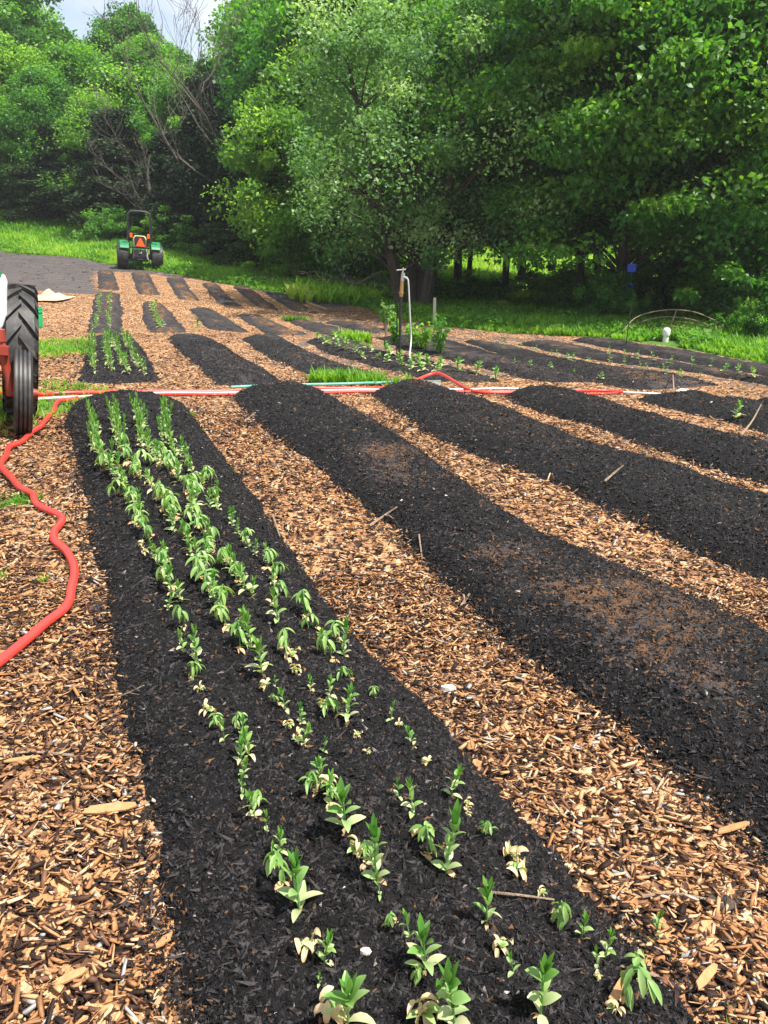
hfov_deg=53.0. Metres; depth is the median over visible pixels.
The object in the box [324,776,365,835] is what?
pea seedling
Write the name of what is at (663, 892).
stick
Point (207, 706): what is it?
pea seedling
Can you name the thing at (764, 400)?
compost bed
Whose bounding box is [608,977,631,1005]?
wood chunk
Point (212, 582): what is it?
pea seedling
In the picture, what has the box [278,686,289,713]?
pea seedling
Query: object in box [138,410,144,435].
pea seedling
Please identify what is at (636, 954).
pea seedling
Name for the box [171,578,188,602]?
pea seedling
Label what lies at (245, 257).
shrub
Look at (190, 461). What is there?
pea seedling
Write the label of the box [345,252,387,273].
shrub
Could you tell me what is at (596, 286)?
shrub
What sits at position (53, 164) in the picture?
conifer tree
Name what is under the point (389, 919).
pea seedling
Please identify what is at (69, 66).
broadleaf tree
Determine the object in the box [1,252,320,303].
soil clods
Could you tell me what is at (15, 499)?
grass patch
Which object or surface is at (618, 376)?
compost bed
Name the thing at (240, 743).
pea seedling
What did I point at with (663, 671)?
compost bed
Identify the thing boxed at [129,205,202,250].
shrub
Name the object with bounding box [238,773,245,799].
pea seedling
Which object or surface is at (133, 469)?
pea seedling
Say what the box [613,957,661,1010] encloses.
pea seedling
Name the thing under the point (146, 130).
broadleaf tree
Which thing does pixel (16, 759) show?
wood chunk
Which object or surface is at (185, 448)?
pea seedling
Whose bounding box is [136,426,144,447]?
pea seedling
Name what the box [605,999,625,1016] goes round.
pea seedling
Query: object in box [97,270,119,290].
compost bed
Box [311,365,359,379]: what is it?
grass patch
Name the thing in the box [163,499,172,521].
pea seedling
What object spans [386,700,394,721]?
pea seedling
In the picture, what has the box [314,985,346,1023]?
pea seedling
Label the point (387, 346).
young lettuce
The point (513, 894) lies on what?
stick
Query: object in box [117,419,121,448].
pea seedling
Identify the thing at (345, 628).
pea seedling
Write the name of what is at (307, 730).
pea seedling
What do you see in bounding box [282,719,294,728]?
pea seedling
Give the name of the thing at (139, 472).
pea seedling
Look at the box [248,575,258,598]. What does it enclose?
pea seedling
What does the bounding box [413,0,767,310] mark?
broadleaf tree
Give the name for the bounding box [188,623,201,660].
pea seedling
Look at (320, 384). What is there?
garden hose
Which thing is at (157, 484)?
pea seedling
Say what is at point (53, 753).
stick
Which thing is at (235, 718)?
pea seedling
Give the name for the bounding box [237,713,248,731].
pea seedling
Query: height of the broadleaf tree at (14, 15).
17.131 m
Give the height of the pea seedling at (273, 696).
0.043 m
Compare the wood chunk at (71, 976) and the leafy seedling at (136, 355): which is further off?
the leafy seedling at (136, 355)
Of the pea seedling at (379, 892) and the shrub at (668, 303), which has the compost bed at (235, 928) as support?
the pea seedling at (379, 892)
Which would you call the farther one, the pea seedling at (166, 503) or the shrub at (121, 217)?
the shrub at (121, 217)
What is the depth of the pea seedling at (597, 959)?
1.57 m
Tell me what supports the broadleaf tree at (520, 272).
on the ground at (82, 290)
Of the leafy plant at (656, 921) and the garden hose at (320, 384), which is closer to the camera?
the leafy plant at (656, 921)
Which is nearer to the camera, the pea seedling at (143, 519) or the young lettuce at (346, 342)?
the pea seedling at (143, 519)
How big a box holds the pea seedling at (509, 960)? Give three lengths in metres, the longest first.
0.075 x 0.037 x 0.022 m
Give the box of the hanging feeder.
[626,264,636,289]
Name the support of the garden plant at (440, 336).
on the compost bed at (472, 355)
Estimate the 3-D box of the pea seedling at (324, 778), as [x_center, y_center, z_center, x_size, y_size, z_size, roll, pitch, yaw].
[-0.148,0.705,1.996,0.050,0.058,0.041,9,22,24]
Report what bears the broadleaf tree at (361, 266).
on the ground at (82, 290)
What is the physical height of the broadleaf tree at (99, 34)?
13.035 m
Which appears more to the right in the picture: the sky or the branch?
the branch
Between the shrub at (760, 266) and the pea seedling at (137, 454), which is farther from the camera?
the shrub at (760, 266)
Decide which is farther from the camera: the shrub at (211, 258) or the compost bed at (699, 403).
the shrub at (211, 258)
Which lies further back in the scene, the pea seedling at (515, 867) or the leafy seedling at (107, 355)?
the leafy seedling at (107, 355)
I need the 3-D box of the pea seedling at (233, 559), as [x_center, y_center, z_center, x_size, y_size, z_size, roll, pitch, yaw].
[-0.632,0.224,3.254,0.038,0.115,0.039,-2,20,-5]
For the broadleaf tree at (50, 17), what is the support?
on the ground at (82, 290)
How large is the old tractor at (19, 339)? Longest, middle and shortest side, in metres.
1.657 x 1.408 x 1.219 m
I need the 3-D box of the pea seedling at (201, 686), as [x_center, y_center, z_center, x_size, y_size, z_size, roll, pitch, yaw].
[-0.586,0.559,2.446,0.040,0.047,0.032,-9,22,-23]
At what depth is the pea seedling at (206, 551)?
3.27 m
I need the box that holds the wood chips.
[0,288,767,1023]
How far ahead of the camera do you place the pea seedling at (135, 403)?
5.34 m
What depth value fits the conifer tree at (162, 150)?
37.68 m
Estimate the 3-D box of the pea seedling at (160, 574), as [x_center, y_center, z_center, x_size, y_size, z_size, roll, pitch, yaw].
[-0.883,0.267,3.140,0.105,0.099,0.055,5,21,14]
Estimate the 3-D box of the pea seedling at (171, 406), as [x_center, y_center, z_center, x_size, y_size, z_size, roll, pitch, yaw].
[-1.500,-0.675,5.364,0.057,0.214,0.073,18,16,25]
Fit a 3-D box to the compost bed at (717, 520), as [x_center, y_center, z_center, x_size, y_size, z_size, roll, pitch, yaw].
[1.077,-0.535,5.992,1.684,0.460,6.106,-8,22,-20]
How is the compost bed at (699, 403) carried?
on the ground at (82, 290)
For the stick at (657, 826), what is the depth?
2.05 m
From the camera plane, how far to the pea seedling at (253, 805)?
1.95 m
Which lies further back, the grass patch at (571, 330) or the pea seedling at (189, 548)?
the grass patch at (571, 330)
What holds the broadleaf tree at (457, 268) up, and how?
on the ground at (82, 290)
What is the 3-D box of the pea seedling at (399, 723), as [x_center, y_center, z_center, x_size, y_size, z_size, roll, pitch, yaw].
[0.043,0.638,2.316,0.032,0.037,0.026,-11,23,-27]
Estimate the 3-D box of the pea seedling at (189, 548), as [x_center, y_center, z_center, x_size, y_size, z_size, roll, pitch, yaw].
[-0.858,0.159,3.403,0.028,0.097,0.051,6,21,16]
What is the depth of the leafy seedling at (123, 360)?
8.34 m
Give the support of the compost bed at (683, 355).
on the ground at (82, 290)
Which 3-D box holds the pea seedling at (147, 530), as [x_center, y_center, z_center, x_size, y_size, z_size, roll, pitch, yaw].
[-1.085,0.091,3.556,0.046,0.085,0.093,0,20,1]
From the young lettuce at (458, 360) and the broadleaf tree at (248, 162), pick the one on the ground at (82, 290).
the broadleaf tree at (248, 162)
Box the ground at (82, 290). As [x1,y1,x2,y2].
[0,212,767,1023]
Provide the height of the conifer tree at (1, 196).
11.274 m
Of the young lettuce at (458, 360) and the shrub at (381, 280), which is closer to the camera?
the young lettuce at (458, 360)
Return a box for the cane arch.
[622,309,722,331]
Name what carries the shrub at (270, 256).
on the ground at (82, 290)
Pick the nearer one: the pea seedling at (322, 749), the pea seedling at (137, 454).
the pea seedling at (322, 749)
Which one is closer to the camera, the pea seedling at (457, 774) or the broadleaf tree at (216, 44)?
the pea seedling at (457, 774)
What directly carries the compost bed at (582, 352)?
on the ground at (82, 290)
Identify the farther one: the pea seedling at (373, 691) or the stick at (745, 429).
the stick at (745, 429)
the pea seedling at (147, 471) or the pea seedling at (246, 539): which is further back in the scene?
the pea seedling at (147, 471)
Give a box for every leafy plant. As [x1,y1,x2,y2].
[645,908,664,940]
[731,399,744,418]
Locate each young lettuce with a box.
[336,330,343,340]
[340,337,349,348]
[384,344,394,355]
[396,354,406,365]
[406,358,417,369]
[413,351,425,363]
[417,359,428,370]
[422,353,432,365]
[431,360,440,371]
[434,355,445,368]
[446,356,463,370]
[469,360,483,374]
[491,365,502,378]
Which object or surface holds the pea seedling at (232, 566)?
on the compost bed at (235, 928)
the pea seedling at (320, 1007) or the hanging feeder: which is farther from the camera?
the hanging feeder
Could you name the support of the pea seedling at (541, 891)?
on the compost bed at (235, 928)
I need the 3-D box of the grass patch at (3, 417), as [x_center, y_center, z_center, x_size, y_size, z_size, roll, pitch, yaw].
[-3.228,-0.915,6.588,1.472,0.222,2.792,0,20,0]
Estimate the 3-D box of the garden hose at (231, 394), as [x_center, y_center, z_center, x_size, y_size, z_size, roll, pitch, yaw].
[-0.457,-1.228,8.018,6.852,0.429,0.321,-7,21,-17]
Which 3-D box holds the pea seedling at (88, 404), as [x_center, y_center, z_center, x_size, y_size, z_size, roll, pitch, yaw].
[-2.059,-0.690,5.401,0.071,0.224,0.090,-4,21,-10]
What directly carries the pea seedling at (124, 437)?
on the compost bed at (235, 928)
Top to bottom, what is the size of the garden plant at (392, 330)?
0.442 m
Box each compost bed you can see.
[51,388,743,1023]
[65,333,160,383]
[87,291,123,333]
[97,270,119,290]
[131,272,159,295]
[142,301,186,332]
[166,277,199,300]
[167,333,280,385]
[189,307,248,331]
[202,282,241,305]
[223,379,767,918]
[233,285,278,309]
[237,313,306,334]
[241,333,386,381]
[264,291,317,313]
[283,317,359,334]
[307,335,504,382]
[326,320,388,332]
[358,379,767,584]
[375,334,593,383]
[464,339,719,390]
[495,384,767,487]
[518,340,767,385]
[571,337,767,376]
[620,388,767,433]
[756,397,767,404]
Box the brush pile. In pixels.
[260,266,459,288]
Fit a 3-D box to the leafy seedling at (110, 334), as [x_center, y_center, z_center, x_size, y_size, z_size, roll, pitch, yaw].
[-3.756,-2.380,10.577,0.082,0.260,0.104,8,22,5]
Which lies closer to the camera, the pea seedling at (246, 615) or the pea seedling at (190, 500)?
the pea seedling at (246, 615)
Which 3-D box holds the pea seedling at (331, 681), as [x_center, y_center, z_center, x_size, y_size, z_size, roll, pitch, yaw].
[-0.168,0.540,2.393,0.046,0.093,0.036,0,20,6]
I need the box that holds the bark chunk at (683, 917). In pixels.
[677,915,690,926]
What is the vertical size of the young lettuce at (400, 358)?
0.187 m
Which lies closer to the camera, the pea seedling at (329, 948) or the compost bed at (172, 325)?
the pea seedling at (329, 948)
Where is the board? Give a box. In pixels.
[424,380,440,384]
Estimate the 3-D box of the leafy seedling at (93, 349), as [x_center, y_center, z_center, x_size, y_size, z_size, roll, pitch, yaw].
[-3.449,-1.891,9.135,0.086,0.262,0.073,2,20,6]
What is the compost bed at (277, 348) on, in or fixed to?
on the ground at (82, 290)
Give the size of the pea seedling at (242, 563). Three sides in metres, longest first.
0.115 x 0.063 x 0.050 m
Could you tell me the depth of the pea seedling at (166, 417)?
4.92 m
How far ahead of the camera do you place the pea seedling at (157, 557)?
3.24 m
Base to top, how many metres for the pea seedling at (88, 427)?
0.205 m
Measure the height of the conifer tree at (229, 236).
6.952 m
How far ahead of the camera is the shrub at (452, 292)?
24.32 m
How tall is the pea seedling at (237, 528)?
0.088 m
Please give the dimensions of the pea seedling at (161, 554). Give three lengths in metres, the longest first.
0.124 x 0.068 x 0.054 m
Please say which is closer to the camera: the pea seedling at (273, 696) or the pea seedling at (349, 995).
the pea seedling at (349, 995)
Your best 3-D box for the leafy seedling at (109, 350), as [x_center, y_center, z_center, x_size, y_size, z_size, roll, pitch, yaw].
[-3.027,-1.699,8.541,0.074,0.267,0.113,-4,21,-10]
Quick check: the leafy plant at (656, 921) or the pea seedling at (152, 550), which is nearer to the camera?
the leafy plant at (656, 921)
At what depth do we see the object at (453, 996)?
1.38 m
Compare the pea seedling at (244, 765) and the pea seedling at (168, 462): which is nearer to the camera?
the pea seedling at (244, 765)
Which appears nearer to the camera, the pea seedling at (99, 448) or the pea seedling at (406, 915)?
the pea seedling at (406, 915)
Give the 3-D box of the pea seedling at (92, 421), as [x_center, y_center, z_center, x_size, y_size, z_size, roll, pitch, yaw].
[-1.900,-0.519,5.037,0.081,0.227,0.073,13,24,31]
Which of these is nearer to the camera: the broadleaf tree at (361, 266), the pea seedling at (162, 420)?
the pea seedling at (162, 420)
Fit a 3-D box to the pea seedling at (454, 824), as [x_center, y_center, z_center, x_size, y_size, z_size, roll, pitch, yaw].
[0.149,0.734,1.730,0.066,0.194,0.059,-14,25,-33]
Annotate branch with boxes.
[335,264,346,285]
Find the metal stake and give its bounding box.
[433,298,435,319]
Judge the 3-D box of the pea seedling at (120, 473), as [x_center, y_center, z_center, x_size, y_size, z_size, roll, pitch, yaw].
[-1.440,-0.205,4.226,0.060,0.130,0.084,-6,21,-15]
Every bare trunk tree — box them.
[147,155,153,239]
[284,154,290,244]
[321,211,328,268]
[466,184,472,281]
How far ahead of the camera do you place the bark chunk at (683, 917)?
1.77 m
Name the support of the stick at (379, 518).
on the wood chips
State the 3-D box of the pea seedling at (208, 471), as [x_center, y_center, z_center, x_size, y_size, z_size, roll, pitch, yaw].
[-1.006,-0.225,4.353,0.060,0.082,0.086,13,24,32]
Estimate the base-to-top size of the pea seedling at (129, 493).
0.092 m
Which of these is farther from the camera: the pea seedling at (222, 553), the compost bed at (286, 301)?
the compost bed at (286, 301)
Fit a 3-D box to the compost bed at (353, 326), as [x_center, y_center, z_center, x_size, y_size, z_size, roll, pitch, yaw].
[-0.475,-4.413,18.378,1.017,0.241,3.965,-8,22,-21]
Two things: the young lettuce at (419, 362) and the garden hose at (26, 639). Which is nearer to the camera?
the garden hose at (26, 639)
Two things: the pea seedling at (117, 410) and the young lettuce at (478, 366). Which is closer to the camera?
the pea seedling at (117, 410)
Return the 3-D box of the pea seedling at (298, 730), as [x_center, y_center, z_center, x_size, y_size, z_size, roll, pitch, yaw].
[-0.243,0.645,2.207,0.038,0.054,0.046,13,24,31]
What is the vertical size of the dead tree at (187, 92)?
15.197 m
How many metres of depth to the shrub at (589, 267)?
26.77 m
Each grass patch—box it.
[0,377,107,435]
[0,491,42,509]
[38,574,49,581]
[39,336,120,357]
[281,314,310,321]
[305,364,413,385]
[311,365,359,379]
[330,326,373,342]
[528,323,608,335]
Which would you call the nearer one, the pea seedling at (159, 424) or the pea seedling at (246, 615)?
the pea seedling at (246, 615)
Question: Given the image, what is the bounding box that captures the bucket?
[38,307,42,326]
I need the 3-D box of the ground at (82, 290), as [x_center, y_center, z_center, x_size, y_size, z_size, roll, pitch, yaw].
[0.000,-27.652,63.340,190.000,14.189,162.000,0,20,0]
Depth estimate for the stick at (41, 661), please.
2.78 m
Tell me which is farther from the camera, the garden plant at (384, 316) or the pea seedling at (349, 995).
the garden plant at (384, 316)
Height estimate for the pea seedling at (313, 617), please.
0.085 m
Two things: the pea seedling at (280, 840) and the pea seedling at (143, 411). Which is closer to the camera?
the pea seedling at (280, 840)
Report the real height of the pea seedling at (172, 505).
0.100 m
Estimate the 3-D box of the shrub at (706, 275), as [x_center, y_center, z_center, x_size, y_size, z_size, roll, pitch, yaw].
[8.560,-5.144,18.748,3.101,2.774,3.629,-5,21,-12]
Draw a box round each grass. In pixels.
[0,198,767,363]
[283,233,765,304]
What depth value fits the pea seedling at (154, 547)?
3.35 m
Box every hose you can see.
[0,372,622,395]
[0,390,620,399]
[0,396,78,667]
[38,387,657,400]
[230,381,400,388]
[407,278,411,357]
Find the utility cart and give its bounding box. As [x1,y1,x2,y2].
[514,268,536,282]
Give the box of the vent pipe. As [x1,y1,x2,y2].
[662,328,670,341]
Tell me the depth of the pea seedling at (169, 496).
3.78 m
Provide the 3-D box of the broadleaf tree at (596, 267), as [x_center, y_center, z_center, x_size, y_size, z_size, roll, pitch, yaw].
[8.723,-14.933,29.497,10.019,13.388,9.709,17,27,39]
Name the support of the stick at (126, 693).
on the compost bed at (235, 928)
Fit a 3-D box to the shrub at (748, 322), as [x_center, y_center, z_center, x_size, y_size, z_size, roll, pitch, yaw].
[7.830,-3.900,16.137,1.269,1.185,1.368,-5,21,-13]
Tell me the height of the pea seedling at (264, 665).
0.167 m
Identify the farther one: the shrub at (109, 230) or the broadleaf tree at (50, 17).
the broadleaf tree at (50, 17)
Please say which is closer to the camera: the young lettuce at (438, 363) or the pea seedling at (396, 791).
the pea seedling at (396, 791)
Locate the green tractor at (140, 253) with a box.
[115,210,162,269]
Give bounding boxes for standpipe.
[396,267,407,354]
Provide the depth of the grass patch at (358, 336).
14.31 m
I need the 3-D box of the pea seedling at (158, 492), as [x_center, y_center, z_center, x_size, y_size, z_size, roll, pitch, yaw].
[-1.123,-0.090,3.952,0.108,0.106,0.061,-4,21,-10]
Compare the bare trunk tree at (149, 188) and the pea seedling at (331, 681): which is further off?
the bare trunk tree at (149, 188)
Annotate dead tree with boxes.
[76,70,203,210]
[83,0,289,224]
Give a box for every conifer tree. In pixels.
[0,121,116,223]
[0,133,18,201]
[61,105,163,240]
[118,127,197,240]
[150,68,232,252]
[182,88,255,256]
[198,104,292,267]
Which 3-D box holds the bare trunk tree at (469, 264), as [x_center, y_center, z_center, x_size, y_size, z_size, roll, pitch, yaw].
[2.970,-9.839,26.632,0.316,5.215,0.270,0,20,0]
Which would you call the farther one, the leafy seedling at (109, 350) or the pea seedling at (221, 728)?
the leafy seedling at (109, 350)
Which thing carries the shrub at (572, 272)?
on the ground at (82, 290)
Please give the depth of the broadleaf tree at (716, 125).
18.30 m
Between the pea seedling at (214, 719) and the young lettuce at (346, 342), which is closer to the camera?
the pea seedling at (214, 719)
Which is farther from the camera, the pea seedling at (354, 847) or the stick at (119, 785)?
the stick at (119, 785)
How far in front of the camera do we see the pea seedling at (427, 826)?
1.78 m
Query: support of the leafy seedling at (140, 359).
on the compost bed at (104, 373)
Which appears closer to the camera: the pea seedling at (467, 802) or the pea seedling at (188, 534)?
the pea seedling at (467, 802)
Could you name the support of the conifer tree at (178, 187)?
on the ground at (82, 290)
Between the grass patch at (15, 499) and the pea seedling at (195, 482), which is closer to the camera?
the pea seedling at (195, 482)
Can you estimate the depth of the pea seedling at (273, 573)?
3.17 m
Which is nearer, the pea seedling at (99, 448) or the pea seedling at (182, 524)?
the pea seedling at (182, 524)
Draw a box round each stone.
[360,947,371,955]
[440,684,455,691]
[702,893,737,910]
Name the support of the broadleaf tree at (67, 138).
on the ground at (82, 290)
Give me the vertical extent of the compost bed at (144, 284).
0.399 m
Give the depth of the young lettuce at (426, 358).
10.79 m
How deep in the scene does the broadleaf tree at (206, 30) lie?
54.58 m
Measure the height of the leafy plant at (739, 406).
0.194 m
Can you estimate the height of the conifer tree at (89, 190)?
6.764 m
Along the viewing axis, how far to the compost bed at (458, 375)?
11.36 m
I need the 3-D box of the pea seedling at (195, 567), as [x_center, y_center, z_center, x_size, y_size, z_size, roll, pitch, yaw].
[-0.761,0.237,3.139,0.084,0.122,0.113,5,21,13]
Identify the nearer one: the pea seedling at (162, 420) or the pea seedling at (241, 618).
the pea seedling at (241, 618)
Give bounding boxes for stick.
[0,751,73,756]
[27,656,57,673]
[99,685,143,706]
[116,783,140,794]
[272,515,280,536]
[305,301,325,309]
[368,506,397,525]
[418,534,422,559]
[459,593,469,606]
[492,891,553,900]
[604,465,623,481]
[620,965,658,976]
[641,819,694,835]
[641,891,722,902]
[740,404,761,435]
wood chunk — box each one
[4,755,40,762]
[55,967,86,985]
[81,802,136,814]
[154,933,171,947]
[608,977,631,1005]
[695,963,717,990]
[718,821,749,833]
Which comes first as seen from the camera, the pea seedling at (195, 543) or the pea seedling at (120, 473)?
the pea seedling at (195, 543)
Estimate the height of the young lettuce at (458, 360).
0.220 m
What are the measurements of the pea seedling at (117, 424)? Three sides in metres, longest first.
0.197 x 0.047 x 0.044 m
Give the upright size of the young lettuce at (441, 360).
0.179 m
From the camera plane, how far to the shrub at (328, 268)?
28.42 m
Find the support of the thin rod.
on the ground at (82, 290)
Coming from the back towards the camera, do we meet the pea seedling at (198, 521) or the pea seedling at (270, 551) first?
the pea seedling at (198, 521)
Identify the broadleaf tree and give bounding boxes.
[0,0,80,80]
[0,31,69,197]
[0,37,126,140]
[0,64,87,211]
[11,4,76,52]
[25,82,154,212]
[77,32,196,185]
[79,1,175,121]
[110,65,195,208]
[147,64,225,154]
[164,42,202,71]
[187,0,295,152]
[195,0,236,63]
[199,0,241,65]
[200,36,405,275]
[206,0,405,264]
[259,0,615,304]
[263,0,485,217]
[263,52,428,285]
[353,0,528,280]
[372,0,650,290]
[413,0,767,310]
[426,39,557,275]
[437,0,747,304]
[514,0,767,314]
[592,166,704,274]
[622,0,767,264]
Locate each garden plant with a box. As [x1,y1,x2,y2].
[379,300,394,336]
[387,312,398,325]
[387,321,403,343]
[404,323,421,347]
[411,321,433,348]
[431,314,450,352]
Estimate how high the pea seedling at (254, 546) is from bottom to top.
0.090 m
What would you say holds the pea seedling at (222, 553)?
on the compost bed at (235, 928)
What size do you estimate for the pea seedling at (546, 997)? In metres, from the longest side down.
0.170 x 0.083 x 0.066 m
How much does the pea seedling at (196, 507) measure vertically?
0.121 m
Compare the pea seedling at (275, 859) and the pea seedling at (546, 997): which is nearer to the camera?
the pea seedling at (546, 997)
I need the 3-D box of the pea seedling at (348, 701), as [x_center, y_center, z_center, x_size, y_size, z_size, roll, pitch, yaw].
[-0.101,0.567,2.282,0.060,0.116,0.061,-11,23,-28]
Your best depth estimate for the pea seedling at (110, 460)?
4.42 m
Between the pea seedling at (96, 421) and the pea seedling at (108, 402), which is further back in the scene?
the pea seedling at (108, 402)
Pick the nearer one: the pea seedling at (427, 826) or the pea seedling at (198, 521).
the pea seedling at (427, 826)
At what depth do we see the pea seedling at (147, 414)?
5.32 m
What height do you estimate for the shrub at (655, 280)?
2.497 m
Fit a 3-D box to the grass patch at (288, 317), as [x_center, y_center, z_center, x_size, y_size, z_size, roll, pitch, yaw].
[-2.308,-5.059,20.071,0.895,0.219,0.569,0,20,0]
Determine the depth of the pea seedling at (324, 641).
2.65 m
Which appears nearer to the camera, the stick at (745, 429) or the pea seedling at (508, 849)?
the pea seedling at (508, 849)
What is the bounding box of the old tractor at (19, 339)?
[0,271,38,434]
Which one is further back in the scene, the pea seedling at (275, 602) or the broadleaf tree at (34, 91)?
the broadleaf tree at (34, 91)
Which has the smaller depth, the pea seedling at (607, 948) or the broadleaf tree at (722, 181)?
the pea seedling at (607, 948)
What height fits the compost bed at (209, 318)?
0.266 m
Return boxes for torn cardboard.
[38,289,75,300]
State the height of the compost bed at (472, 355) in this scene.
0.355 m
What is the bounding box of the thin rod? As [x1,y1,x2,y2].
[626,304,631,344]
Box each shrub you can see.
[69,207,134,241]
[98,204,147,239]
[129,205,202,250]
[162,215,216,256]
[194,228,265,264]
[232,234,288,273]
[240,243,322,277]
[304,255,365,278]
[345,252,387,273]
[372,271,443,298]
[404,269,481,299]
[450,274,532,301]
[492,280,588,309]
[522,260,596,301]
[527,260,598,289]
[561,270,642,306]
[572,265,649,316]
[597,283,650,317]
[599,248,701,300]
[603,254,681,304]
[613,243,732,312]
[654,243,752,302]
[665,241,767,321]
[667,260,767,330]
[693,227,767,312]
[724,296,767,339]
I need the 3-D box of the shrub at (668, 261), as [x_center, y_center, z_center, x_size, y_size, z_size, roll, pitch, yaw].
[9.416,-6.544,22.747,3.629,3.052,3.101,-18,27,-40]
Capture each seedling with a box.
[85,398,94,426]
[86,422,95,450]
[89,425,99,451]
[90,405,100,427]
[90,415,99,447]
[91,342,97,360]
[92,353,95,373]
[93,432,105,458]
[94,414,102,443]
[94,437,107,465]
[95,453,108,470]
[99,340,106,358]
[105,345,112,367]
[105,396,113,420]
[105,453,118,474]
[106,479,125,496]
[108,329,113,346]
[108,346,114,369]
[108,406,115,431]
[109,438,114,460]
[110,450,123,473]
[110,464,119,478]
[112,405,119,432]
[114,414,118,441]
[116,464,126,482]
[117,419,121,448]
[117,432,128,451]
[117,437,128,456]
[117,444,131,465]
[119,352,130,373]
[121,414,127,432]
[121,435,129,461]
[122,470,127,485]
[124,485,136,498]
[125,490,137,501]
[125,502,144,524]
[128,393,135,418]
[128,463,138,478]
[130,449,152,466]
[132,398,137,425]
[133,347,140,368]
[133,458,141,473]
[133,488,143,503]
[134,510,148,526]
[134,514,148,529]
[136,403,145,426]
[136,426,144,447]
[136,465,142,478]
[137,418,143,442]
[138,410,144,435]
[139,354,146,371]
[140,547,148,555]
[142,430,155,456]
[143,359,146,374]
[143,467,155,493]
[143,525,154,539]
[144,428,152,451]
[145,409,148,429]
[149,539,154,558]
[150,439,155,457]
[151,439,163,462]
[151,542,159,563]
[152,441,166,459]
[152,482,171,500]
[154,485,167,499]
[154,548,170,570]
[156,415,165,442]
[156,490,174,511]
[156,551,168,580]
[156,566,175,589]
[158,539,174,563]
[159,413,166,436]
[160,454,175,474]
[161,397,166,421]
[163,413,176,441]
[163,493,180,514]
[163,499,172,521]
[163,500,179,520]
[163,506,178,531]
[163,562,175,595]
[164,589,173,609]
[165,429,181,451]
[166,451,175,470]
[167,418,172,441]
[168,400,173,419]
[169,439,180,456]
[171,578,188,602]
[172,605,188,631]
[173,460,183,482]
[176,435,184,453]
[176,627,187,653]
[177,523,190,536]
[178,474,194,494]
[180,442,188,461]
[180,519,195,539]
[181,528,192,548]
[182,503,203,528]
[183,473,197,489]
[185,484,202,506]
[185,555,209,578]
[186,480,203,498]
[186,538,194,556]
[187,456,197,472]
[187,488,195,513]
[187,513,207,531]
[187,660,205,680]
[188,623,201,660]
[190,536,201,560]
[193,486,202,502]
[193,550,214,571]
[194,680,204,691]
[195,568,218,592]
[197,470,207,487]
[198,536,215,552]
[199,698,216,715]
[200,468,216,483]
[201,465,214,479]
[201,540,212,569]
[202,530,212,553]
[204,488,213,507]
[206,517,210,537]
[207,568,217,597]
[208,526,219,548]
[208,584,233,613]
[208,712,223,726]
[210,486,221,499]
[210,602,229,632]
[211,492,221,509]
[211,584,219,604]
[213,547,232,564]
[219,717,228,741]
[222,543,238,568]
[224,620,247,653]
[227,506,231,520]
[228,506,235,525]
[229,562,243,582]
[231,552,237,575]
[232,711,247,727]
[233,563,252,594]
[233,734,246,764]
[234,517,240,533]
[237,562,249,586]
[237,604,246,628]
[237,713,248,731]
[238,726,255,761]
[238,756,249,777]
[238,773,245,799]
[240,527,254,541]
[241,607,255,648]
[243,530,250,548]
[243,788,262,816]
[245,634,273,677]
[247,789,268,808]
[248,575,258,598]
[252,538,257,555]
[259,677,270,690]
[261,809,269,831]
[262,548,278,570]
[263,542,270,563]
[263,848,291,892]
[266,585,285,622]
[268,565,276,583]
[270,693,280,704]
[271,580,288,596]
[273,561,289,578]
[273,826,287,855]
[277,628,294,652]
[277,846,322,922]
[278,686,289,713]
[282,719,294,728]
[283,646,300,662]
[290,589,311,620]
[290,663,301,673]
[292,726,301,743]
[294,927,320,961]
[295,721,311,745]
[296,701,306,723]
[298,771,320,796]
[300,612,320,629]
[307,674,314,690]
[310,755,328,778]
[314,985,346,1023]
[315,928,335,966]
[316,633,339,662]
[316,698,326,707]
[316,971,321,987]
[317,627,328,648]
[317,774,337,789]
[319,735,327,754]
[320,697,340,718]
[320,782,336,808]
[321,970,375,1023]
[324,620,343,640]
[324,769,336,805]
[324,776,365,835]
[325,674,336,697]
[335,614,350,656]
[337,666,353,680]
[338,681,358,722]
[347,834,362,858]
[353,730,362,739]
[359,812,389,884]
[359,840,370,870]
[368,686,378,697]
[374,870,381,900]
[381,911,398,927]
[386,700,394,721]
[394,777,402,800]
[395,717,402,726]
[399,908,413,937]
[401,777,422,818]
[404,725,415,749]
[404,912,445,975]
[406,992,440,1023]
[409,821,436,861]
[410,828,420,837]
[411,965,422,985]
[421,755,430,765]
[427,977,445,1020]
[431,798,465,877]
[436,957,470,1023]
[441,763,464,798]
[464,796,473,808]
[464,806,471,815]
[472,876,501,931]
[478,820,497,835]
[492,934,513,957]
[503,840,519,859]
[506,846,528,881]
[506,950,520,977]
[525,952,560,1023]
[538,885,546,896]
[551,900,571,930]
[575,909,593,938]
[591,945,600,968]
[593,969,602,980]
[598,926,617,957]
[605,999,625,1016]
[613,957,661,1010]
[624,949,645,980]
[733,363,742,374]
[750,366,757,376]
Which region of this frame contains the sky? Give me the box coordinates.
[39,0,230,64]
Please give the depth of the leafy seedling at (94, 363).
8.30 m
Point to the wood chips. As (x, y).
(106, 974)
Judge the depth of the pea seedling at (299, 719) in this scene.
2.29 m
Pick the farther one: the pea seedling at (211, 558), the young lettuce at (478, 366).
the young lettuce at (478, 366)

